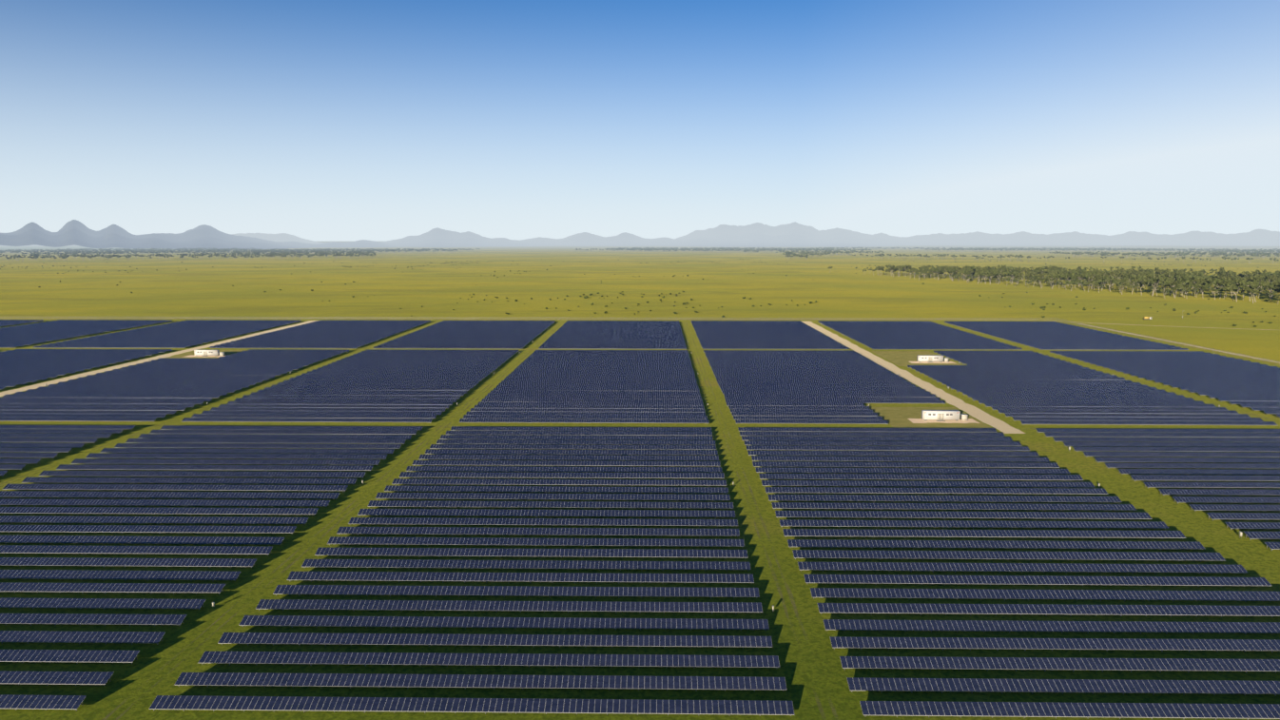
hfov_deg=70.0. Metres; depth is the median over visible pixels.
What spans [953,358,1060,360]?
solar table
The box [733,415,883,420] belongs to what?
solar table
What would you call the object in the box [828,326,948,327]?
solar table
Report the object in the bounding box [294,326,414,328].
solar table
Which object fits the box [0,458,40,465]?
solar table
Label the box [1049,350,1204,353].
solar table
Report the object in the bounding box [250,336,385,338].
solar table
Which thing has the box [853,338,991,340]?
solar table
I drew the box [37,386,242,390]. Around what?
solar table
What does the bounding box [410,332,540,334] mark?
solar table
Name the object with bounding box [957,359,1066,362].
solar table
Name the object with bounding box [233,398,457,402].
solar table
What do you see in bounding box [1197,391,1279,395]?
solar table
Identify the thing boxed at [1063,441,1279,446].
solar table
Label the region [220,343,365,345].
solar table
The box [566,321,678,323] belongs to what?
solar table
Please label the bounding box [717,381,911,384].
solar table
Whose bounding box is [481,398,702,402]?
solar table
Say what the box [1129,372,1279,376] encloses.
solar table
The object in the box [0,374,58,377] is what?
solar table
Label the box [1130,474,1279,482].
solar table
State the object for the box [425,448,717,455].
solar table
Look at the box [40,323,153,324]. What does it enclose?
solar table
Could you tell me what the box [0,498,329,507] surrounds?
solar table
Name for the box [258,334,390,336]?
solar table
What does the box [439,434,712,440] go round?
solar table
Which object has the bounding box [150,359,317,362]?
solar table
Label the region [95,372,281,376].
solar table
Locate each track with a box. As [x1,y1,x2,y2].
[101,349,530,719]
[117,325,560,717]
[143,317,905,319]
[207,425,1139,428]
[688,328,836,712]
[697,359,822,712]
[1077,323,1279,363]
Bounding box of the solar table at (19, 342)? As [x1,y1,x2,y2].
[0,341,38,344]
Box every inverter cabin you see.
[193,349,224,356]
[916,354,948,362]
[921,409,968,421]
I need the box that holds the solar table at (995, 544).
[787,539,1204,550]
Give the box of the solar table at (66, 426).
[0,425,135,428]
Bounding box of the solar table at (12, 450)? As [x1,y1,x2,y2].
[0,446,71,453]
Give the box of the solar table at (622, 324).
[562,324,679,325]
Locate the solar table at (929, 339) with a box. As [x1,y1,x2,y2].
[855,339,995,341]
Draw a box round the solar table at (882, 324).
[824,324,941,326]
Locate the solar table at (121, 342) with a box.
[55,341,202,344]
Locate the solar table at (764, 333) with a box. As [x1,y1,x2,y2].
[696,332,823,334]
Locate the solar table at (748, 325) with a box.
[693,325,805,327]
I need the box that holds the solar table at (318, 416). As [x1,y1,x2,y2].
[191,413,436,418]
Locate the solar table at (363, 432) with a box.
[149,429,417,434]
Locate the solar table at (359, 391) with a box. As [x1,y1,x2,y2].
[256,389,467,393]
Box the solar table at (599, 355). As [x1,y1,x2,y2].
[530,353,688,356]
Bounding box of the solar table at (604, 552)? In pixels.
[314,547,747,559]
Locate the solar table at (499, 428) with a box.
[450,426,711,431]
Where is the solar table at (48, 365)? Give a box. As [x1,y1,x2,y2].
[0,365,100,367]
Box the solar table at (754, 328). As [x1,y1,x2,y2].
[694,328,814,329]
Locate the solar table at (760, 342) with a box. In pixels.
[699,341,839,344]
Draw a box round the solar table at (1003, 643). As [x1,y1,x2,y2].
[829,636,1279,652]
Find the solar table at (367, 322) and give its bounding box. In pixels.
[309,322,424,324]
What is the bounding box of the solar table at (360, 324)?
[301,324,419,326]
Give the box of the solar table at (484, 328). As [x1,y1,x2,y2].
[423,328,545,329]
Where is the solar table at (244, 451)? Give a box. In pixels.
[99,447,394,454]
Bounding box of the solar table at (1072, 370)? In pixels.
[915,368,1096,371]
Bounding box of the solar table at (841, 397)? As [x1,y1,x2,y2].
[724,396,940,400]
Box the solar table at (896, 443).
[744,440,1022,446]
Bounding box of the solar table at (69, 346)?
[33,345,186,348]
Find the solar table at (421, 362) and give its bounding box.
[331,362,502,365]
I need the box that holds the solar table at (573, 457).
[418,454,718,461]
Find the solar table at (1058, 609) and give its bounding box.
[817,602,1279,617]
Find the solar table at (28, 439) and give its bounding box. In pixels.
[0,437,97,443]
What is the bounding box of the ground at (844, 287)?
[0,241,1279,719]
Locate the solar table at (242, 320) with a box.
[181,320,297,322]
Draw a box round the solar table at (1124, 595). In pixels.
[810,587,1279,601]
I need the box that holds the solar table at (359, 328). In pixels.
[288,327,409,329]
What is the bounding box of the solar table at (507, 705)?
[148,695,794,716]
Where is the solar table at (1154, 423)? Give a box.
[1020,420,1277,426]
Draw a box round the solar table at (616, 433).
[445,430,712,435]
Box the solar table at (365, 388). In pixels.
[263,387,470,389]
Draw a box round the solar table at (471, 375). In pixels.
[300,373,488,376]
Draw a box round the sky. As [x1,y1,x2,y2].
[0,0,1279,241]
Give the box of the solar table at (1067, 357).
[1066,355,1226,358]
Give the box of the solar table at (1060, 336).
[995,335,1127,337]
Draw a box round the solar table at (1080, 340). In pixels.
[1011,340,1149,342]
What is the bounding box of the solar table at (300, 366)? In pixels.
[127,365,303,368]
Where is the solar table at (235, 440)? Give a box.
[125,438,406,444]
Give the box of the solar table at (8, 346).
[0,345,17,348]
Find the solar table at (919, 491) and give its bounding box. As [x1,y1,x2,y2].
[764,486,1107,495]
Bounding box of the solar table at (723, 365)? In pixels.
[710,364,881,367]
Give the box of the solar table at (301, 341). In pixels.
[230,341,371,343]
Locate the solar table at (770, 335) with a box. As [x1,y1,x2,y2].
[697,334,826,336]
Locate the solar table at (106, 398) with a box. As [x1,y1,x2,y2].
[0,397,212,402]
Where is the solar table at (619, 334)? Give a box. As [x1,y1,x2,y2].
[552,333,682,335]
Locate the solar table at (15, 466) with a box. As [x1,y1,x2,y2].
[0,464,26,470]
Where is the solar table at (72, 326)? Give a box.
[8,326,133,328]
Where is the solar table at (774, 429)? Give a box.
[737,426,996,432]
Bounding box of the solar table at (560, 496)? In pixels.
[375,492,730,501]
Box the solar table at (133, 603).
[0,597,205,610]
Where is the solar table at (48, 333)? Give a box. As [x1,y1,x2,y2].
[0,332,92,334]
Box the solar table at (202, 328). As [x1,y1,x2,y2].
[136,328,264,330]
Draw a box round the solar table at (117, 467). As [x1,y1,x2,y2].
[55,464,373,471]
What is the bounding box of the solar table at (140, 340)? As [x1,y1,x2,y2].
[63,340,209,342]
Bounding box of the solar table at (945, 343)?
[863,343,1008,346]
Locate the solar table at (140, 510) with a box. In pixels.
[0,506,318,515]
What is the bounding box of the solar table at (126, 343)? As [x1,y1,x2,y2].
[48,343,197,345]
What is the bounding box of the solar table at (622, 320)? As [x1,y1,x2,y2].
[567,320,678,322]
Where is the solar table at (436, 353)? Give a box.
[357,352,514,354]
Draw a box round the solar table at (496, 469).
[406,465,722,472]
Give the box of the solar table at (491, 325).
[430,325,549,327]
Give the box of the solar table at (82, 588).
[0,581,225,594]
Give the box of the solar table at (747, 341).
[699,340,836,343]
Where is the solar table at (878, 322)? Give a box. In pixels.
[821,322,936,324]
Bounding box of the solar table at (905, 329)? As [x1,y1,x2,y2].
[834,329,960,330]
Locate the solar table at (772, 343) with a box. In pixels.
[700,343,841,346]
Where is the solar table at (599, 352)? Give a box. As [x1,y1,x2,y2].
[533,350,688,353]
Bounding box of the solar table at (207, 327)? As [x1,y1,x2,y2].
[142,327,269,329]
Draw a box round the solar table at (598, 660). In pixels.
[198,651,779,668]
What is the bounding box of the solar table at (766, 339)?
[698,339,834,341]
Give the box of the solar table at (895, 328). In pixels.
[832,327,953,329]
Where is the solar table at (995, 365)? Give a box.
[907,365,1083,367]
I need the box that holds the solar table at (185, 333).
[108,332,242,334]
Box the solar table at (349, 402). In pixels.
[226,401,453,405]
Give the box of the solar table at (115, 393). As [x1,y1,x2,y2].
[13,391,227,396]
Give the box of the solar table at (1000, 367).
[911,367,1089,368]
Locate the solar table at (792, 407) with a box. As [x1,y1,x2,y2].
[728,405,869,408]
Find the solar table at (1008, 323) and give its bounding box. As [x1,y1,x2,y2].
[951,323,1066,325]
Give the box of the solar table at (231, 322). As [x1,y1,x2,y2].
[171,322,290,324]
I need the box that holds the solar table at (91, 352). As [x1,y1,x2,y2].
[0,351,158,354]
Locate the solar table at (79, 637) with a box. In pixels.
[0,630,165,644]
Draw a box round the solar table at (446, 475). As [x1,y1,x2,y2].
[398,471,724,479]
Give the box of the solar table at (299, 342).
[225,342,368,344]
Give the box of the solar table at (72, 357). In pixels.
[0,356,138,359]
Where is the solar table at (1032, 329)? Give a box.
[970,329,1093,329]
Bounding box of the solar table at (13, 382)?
[0,381,27,384]
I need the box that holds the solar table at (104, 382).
[57,381,256,385]
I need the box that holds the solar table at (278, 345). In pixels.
[214,344,361,347]
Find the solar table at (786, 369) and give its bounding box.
[712,368,888,371]
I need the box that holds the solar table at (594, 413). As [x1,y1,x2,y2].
[465,411,705,415]
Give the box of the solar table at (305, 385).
[271,384,474,388]
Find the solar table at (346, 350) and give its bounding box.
[247,349,349,351]
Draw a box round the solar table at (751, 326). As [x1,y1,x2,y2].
[693,326,811,328]
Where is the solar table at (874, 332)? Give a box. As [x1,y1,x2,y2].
[840,331,930,333]
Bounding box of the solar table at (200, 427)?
[160,425,422,429]
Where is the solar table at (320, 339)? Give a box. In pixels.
[240,338,378,340]
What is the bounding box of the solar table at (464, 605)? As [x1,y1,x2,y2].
[255,599,762,614]
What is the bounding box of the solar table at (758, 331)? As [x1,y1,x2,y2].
[696,330,819,332]
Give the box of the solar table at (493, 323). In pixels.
[434,323,551,325]
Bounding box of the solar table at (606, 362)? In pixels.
[521,362,691,364]
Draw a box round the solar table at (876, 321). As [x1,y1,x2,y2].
[819,321,933,323]
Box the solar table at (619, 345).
[540,345,686,347]
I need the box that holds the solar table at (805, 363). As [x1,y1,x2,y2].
[709,363,877,365]
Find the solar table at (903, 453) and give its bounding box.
[747,450,1039,457]
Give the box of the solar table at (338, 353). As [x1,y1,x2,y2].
[236,351,341,354]
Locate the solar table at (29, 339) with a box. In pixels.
[0,339,53,341]
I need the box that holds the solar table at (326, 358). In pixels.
[218,356,328,359]
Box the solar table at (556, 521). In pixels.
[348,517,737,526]
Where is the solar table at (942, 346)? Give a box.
[869,346,1016,349]
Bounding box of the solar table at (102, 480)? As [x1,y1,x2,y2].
[21,477,357,484]
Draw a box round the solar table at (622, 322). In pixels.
[565,322,679,323]
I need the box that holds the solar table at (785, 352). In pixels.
[704,351,857,354]
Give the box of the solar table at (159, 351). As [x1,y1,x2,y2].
[5,349,166,352]
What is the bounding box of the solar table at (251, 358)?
[157,358,323,361]
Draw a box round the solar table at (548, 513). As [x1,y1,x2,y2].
[357,508,735,518]
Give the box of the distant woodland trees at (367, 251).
[0,247,1279,264]
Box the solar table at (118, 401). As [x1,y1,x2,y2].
[0,400,204,405]
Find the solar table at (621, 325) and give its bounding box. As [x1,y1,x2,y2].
[562,325,680,327]
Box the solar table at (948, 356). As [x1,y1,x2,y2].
[945,354,1048,357]
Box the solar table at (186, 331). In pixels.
[119,330,251,332]
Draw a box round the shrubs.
[0,258,1276,327]
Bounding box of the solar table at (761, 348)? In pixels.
[702,347,849,349]
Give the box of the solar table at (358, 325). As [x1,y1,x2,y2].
[298,325,417,326]
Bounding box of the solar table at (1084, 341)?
[1015,341,1155,343]
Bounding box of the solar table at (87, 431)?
[0,428,122,434]
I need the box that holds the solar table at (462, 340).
[389,340,529,342]
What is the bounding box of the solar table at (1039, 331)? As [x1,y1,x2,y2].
[977,330,1102,331]
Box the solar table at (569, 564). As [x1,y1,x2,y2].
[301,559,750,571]
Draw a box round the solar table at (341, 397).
[241,394,460,399]
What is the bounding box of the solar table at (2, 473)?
[0,470,7,475]
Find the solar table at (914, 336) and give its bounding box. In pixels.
[847,335,980,337]
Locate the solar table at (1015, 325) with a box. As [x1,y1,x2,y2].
[957,325,1075,327]
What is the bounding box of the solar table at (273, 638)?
[217,632,772,648]
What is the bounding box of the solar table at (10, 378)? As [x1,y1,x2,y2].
[0,376,47,380]
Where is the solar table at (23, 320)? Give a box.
[0,319,43,321]
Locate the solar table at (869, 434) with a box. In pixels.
[739,431,1004,436]
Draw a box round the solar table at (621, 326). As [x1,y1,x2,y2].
[561,326,680,327]
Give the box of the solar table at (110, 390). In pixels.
[25,388,235,392]
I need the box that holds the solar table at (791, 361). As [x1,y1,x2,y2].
[709,361,874,363]
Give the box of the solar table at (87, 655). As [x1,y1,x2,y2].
[0,649,139,663]
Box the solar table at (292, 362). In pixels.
[143,361,313,364]
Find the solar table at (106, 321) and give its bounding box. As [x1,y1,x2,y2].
[45,321,162,323]
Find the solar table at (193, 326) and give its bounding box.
[147,326,271,329]
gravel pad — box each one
[181,354,225,357]
[907,418,979,423]
[909,361,955,363]
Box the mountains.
[0,219,1279,249]
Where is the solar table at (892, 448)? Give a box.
[745,445,1029,451]
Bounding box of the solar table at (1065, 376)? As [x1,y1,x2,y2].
[928,374,1118,377]
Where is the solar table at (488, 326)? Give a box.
[427,326,547,328]
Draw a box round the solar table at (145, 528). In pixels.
[0,524,296,534]
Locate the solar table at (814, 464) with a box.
[752,461,1059,467]
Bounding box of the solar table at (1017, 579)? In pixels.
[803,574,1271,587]
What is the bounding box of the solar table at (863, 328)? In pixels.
[833,328,944,330]
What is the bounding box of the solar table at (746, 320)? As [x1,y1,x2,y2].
[691,320,800,322]
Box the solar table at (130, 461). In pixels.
[71,458,380,465]
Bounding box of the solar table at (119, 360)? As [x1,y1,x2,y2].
[0,359,124,362]
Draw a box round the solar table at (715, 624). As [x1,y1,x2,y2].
[238,615,769,631]
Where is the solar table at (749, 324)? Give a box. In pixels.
[692,324,806,325]
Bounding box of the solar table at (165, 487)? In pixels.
[1,484,348,491]
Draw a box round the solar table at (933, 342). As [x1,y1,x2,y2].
[861,342,1004,344]
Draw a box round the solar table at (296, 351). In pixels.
[242,350,345,353]
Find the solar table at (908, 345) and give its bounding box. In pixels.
[866,344,1012,347]
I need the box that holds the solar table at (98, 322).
[38,322,157,324]
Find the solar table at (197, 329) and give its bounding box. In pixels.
[131,329,260,330]
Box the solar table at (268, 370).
[112,368,292,371]
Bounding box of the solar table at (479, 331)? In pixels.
[415,330,542,332]
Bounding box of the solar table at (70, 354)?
[0,352,152,356]
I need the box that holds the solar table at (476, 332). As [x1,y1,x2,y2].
[413,331,541,332]
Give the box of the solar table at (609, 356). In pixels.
[528,355,689,357]
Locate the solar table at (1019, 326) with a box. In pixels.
[961,326,1079,328]
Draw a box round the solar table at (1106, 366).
[1102,365,1278,368]
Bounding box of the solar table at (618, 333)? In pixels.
[554,332,682,334]
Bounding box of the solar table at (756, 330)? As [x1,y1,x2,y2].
[695,329,817,331]
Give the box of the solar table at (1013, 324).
[954,324,1071,326]
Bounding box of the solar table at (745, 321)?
[691,321,802,323]
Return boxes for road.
[0,320,318,396]
[802,321,1025,433]
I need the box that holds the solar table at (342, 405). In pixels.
[218,404,449,408]
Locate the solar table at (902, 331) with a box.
[838,330,967,333]
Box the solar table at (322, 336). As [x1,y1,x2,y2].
[254,335,387,337]
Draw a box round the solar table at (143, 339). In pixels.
[69,339,213,341]
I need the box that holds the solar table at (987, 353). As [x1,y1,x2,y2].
[937,351,1038,353]
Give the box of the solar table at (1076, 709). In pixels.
[859,700,1279,719]
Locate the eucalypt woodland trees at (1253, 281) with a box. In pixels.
[862,264,1279,304]
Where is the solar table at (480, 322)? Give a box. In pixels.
[436,322,543,324]
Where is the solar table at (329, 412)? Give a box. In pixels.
[201,410,442,414]
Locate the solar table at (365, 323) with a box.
[305,323,422,325]
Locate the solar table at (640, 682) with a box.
[174,672,786,691]
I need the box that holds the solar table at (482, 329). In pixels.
[420,329,544,329]
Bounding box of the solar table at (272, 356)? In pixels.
[225,354,331,357]
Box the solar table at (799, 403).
[726,402,864,406]
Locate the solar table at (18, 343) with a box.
[0,343,32,345]
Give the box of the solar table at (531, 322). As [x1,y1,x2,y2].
[438,322,552,323]
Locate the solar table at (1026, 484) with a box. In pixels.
[761,480,1095,487]
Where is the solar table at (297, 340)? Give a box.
[235,339,375,342]
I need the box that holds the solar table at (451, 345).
[377,345,523,347]
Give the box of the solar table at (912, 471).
[755,466,1070,474]
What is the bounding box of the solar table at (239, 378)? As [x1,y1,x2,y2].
[77,377,269,380]
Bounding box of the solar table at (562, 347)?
[538,346,686,349]
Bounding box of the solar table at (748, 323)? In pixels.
[692,323,805,324]
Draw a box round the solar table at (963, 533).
[782,528,1185,538]
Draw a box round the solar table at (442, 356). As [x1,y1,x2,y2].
[349,355,511,357]
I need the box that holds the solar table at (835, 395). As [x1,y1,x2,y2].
[723,393,935,397]
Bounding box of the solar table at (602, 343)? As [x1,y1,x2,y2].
[543,342,685,344]
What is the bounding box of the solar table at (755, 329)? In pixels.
[694,329,815,330]
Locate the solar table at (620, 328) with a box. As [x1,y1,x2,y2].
[559,328,680,329]
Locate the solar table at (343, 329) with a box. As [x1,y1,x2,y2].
[284,328,407,329]
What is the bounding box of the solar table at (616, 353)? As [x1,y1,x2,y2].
[532,352,688,354]
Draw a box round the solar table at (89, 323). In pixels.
[28,323,148,326]
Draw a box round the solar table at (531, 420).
[459,418,708,424]
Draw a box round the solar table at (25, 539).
[0,535,284,544]
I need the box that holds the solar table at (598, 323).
[563,323,632,325]
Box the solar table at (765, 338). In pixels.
[698,337,831,339]
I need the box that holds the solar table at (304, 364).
[135,363,309,366]
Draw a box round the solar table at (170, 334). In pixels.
[102,333,237,336]
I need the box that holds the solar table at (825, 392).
[722,390,930,394]
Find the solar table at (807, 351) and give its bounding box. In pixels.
[703,349,853,352]
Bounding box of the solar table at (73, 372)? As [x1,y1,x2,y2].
[0,370,76,373]
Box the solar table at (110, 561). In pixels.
[0,557,256,567]
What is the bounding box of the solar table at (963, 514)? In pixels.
[775,510,1152,520]
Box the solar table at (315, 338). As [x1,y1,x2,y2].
[245,337,381,339]
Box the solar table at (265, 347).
[209,346,357,349]
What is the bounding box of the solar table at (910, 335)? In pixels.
[845,334,976,335]
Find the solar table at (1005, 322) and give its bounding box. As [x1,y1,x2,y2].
[949,322,1063,324]
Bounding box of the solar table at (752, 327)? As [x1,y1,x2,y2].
[694,327,813,328]
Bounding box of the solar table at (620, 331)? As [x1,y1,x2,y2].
[556,330,681,332]
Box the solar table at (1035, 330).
[973,329,1097,330]
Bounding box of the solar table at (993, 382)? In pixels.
[941,381,1141,385]
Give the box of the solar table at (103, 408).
[0,407,186,411]
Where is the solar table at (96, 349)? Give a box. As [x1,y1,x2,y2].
[15,349,172,351]
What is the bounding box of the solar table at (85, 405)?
[0,403,194,407]
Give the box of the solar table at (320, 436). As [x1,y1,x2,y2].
[137,433,411,440]
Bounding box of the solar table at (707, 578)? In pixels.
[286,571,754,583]
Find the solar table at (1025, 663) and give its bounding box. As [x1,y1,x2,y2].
[839,656,1279,673]
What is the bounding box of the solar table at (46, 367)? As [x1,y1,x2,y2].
[0,367,92,368]
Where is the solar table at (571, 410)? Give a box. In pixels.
[469,407,704,412]
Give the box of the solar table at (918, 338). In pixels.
[851,337,987,339]
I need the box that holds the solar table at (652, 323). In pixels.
[573,323,679,324]
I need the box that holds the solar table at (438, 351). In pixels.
[360,350,516,352]
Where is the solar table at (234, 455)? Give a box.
[85,453,387,460]
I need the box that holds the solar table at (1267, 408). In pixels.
[1250,407,1279,410]
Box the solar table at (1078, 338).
[1003,337,1139,339]
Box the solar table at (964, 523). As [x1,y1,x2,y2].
[779,519,1168,529]
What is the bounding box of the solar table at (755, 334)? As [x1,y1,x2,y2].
[697,333,825,335]
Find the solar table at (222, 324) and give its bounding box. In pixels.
[161,324,282,326]
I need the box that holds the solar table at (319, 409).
[210,407,446,411]
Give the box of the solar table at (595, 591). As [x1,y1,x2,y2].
[272,584,759,598]
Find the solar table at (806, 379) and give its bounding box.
[716,378,907,381]
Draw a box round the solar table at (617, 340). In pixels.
[545,340,684,343]
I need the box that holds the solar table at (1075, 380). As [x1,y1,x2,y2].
[935,379,1132,382]
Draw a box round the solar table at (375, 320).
[318,320,430,322]
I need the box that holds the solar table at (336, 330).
[276,329,402,331]
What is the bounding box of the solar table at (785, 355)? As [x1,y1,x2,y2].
[705,354,862,356]
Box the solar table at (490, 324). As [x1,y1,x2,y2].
[432,324,549,326]
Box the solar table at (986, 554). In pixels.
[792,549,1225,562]
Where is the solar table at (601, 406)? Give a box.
[473,405,704,408]
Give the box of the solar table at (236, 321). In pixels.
[175,321,293,323]
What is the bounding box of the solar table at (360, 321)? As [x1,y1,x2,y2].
[312,321,426,323]
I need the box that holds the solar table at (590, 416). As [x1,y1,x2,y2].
[463,414,707,420]
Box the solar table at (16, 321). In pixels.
[0,321,32,323]
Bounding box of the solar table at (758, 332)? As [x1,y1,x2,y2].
[696,331,821,333]
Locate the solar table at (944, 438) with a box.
[741,435,1012,441]
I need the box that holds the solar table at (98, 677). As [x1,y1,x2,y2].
[0,670,114,686]
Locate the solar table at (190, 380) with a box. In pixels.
[67,379,263,382]
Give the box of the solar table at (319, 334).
[263,332,392,334]
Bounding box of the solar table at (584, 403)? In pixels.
[477,401,703,406]
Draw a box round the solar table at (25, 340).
[0,340,46,342]
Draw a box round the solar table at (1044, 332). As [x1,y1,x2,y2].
[981,331,1107,333]
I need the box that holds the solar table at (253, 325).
[194,325,278,327]
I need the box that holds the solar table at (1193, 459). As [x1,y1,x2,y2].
[1094,457,1279,463]
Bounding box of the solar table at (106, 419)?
[0,417,156,422]
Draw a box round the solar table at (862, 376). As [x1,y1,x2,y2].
[715,374,898,377]
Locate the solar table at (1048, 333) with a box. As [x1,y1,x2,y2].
[984,332,1112,333]
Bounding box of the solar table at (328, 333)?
[268,331,396,333]
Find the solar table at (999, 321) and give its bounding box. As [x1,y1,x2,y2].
[944,321,1056,322]
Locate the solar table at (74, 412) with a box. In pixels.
[0,409,176,414]
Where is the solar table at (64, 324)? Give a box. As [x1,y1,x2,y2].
[21,324,142,326]
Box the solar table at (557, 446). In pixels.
[429,444,716,449]
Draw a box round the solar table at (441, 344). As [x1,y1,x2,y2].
[380,343,524,346]
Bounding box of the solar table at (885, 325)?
[826,325,944,326]
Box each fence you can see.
[9,316,1047,320]
[1041,319,1270,329]
[1055,317,1279,364]
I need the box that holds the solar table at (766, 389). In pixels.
[720,387,924,391]
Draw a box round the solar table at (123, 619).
[0,613,186,626]
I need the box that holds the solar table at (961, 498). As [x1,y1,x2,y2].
[768,494,1122,503]
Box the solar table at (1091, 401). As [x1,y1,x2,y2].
[977,400,1204,404]
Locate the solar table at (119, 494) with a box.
[0,490,339,500]
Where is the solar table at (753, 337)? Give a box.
[698,335,829,337]
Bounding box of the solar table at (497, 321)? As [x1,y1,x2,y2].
[441,321,554,322]
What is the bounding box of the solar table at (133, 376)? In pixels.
[85,374,274,378]
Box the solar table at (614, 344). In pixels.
[541,344,685,346]
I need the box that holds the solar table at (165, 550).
[0,544,272,555]
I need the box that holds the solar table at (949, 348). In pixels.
[871,347,1021,349]
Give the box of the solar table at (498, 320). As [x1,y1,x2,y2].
[443,320,555,322]
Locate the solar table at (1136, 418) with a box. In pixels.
[1012,416,1263,421]
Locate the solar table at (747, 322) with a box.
[691,322,803,323]
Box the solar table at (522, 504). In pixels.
[367,500,733,509]
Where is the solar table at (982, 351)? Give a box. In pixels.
[933,350,1033,352]
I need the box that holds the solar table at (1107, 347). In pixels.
[1033,346,1181,348]
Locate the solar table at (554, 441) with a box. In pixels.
[436,439,715,445]
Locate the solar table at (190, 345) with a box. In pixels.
[41,344,192,347]
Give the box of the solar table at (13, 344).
[0,344,24,346]
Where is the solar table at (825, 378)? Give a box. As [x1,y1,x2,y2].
[716,376,903,379]
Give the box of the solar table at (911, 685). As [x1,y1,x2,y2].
[846,677,1279,695]
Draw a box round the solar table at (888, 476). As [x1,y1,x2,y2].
[758,473,1083,481]
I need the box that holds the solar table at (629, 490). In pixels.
[384,484,728,493]
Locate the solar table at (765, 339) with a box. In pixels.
[698,338,833,339]
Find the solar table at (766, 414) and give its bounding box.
[731,411,877,416]
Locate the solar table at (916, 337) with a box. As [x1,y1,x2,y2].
[849,336,984,338]
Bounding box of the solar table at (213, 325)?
[152,325,274,328]
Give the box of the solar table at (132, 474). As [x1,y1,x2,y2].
[38,470,365,478]
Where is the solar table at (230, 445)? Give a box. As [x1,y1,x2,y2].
[114,443,401,448]
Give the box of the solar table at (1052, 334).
[988,333,1117,335]
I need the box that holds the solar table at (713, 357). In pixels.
[706,355,866,358]
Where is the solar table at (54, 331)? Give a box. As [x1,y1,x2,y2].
[0,330,104,332]
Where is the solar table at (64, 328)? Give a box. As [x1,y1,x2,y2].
[0,328,122,329]
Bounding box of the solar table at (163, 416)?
[0,413,166,418]
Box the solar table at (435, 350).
[365,349,518,351]
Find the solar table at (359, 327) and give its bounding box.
[301,327,411,329]
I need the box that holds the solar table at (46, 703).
[0,694,86,710]
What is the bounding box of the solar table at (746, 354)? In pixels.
[705,352,859,355]
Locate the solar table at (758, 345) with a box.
[700,344,843,347]
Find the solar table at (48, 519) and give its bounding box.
[0,515,308,524]
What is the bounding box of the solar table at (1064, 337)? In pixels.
[999,336,1132,338]
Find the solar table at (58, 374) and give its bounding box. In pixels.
[0,372,66,375]
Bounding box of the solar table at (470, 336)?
[402,335,536,337]
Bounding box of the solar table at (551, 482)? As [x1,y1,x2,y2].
[391,478,726,486]
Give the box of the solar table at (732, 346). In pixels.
[701,345,846,348]
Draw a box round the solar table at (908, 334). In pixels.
[843,332,973,334]
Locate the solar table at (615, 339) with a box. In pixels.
[546,339,684,341]
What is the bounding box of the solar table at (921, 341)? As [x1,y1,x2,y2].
[858,340,999,343]
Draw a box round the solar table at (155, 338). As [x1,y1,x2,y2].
[82,337,223,339]
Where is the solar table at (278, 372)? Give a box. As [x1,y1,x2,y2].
[104,370,288,374]
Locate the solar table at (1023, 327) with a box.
[964,327,1084,329]
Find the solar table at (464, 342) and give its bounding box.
[384,342,527,345]
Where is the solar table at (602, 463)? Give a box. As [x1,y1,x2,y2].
[411,460,720,466]
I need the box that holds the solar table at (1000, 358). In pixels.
[949,356,1054,359]
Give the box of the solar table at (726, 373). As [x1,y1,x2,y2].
[713,371,894,374]
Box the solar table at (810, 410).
[729,408,873,412]
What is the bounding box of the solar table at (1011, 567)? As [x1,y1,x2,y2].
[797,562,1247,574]
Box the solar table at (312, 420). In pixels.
[181,417,432,423]
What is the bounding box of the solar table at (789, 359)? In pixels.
[708,359,872,361]
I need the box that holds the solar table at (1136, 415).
[1004,412,1250,417]
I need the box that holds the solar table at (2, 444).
[0,442,84,448]
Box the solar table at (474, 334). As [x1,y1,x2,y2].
[407,333,538,335]
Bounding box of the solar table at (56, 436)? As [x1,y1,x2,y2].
[0,433,111,438]
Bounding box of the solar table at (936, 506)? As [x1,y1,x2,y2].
[771,502,1136,511]
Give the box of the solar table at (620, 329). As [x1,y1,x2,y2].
[558,329,681,330]
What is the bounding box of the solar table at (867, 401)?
[725,399,945,404]
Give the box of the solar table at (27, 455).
[0,452,58,458]
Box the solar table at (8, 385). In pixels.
[0,384,16,387]
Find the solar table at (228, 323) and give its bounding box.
[166,323,287,325]
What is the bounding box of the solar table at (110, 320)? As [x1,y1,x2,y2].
[51,320,168,322]
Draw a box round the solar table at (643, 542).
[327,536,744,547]
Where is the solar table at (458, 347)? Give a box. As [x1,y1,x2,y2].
[373,346,523,349]
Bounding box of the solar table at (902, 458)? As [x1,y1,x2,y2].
[751,455,1050,462]
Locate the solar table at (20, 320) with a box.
[0,320,38,322]
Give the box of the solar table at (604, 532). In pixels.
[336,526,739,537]
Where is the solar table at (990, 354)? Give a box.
[940,353,1043,356]
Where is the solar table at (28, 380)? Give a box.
[0,379,37,382]
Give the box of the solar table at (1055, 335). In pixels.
[991,334,1122,336]
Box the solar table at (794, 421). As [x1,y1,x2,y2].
[735,419,888,425]
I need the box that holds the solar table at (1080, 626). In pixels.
[823,619,1279,634]
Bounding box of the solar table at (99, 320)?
[57,319,172,321]
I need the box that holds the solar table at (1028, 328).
[968,328,1088,329]
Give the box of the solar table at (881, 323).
[822,323,938,325]
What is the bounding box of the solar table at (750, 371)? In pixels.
[713,369,892,372]
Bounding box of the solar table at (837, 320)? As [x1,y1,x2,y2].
[817,320,926,322]
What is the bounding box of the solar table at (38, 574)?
[0,569,240,581]

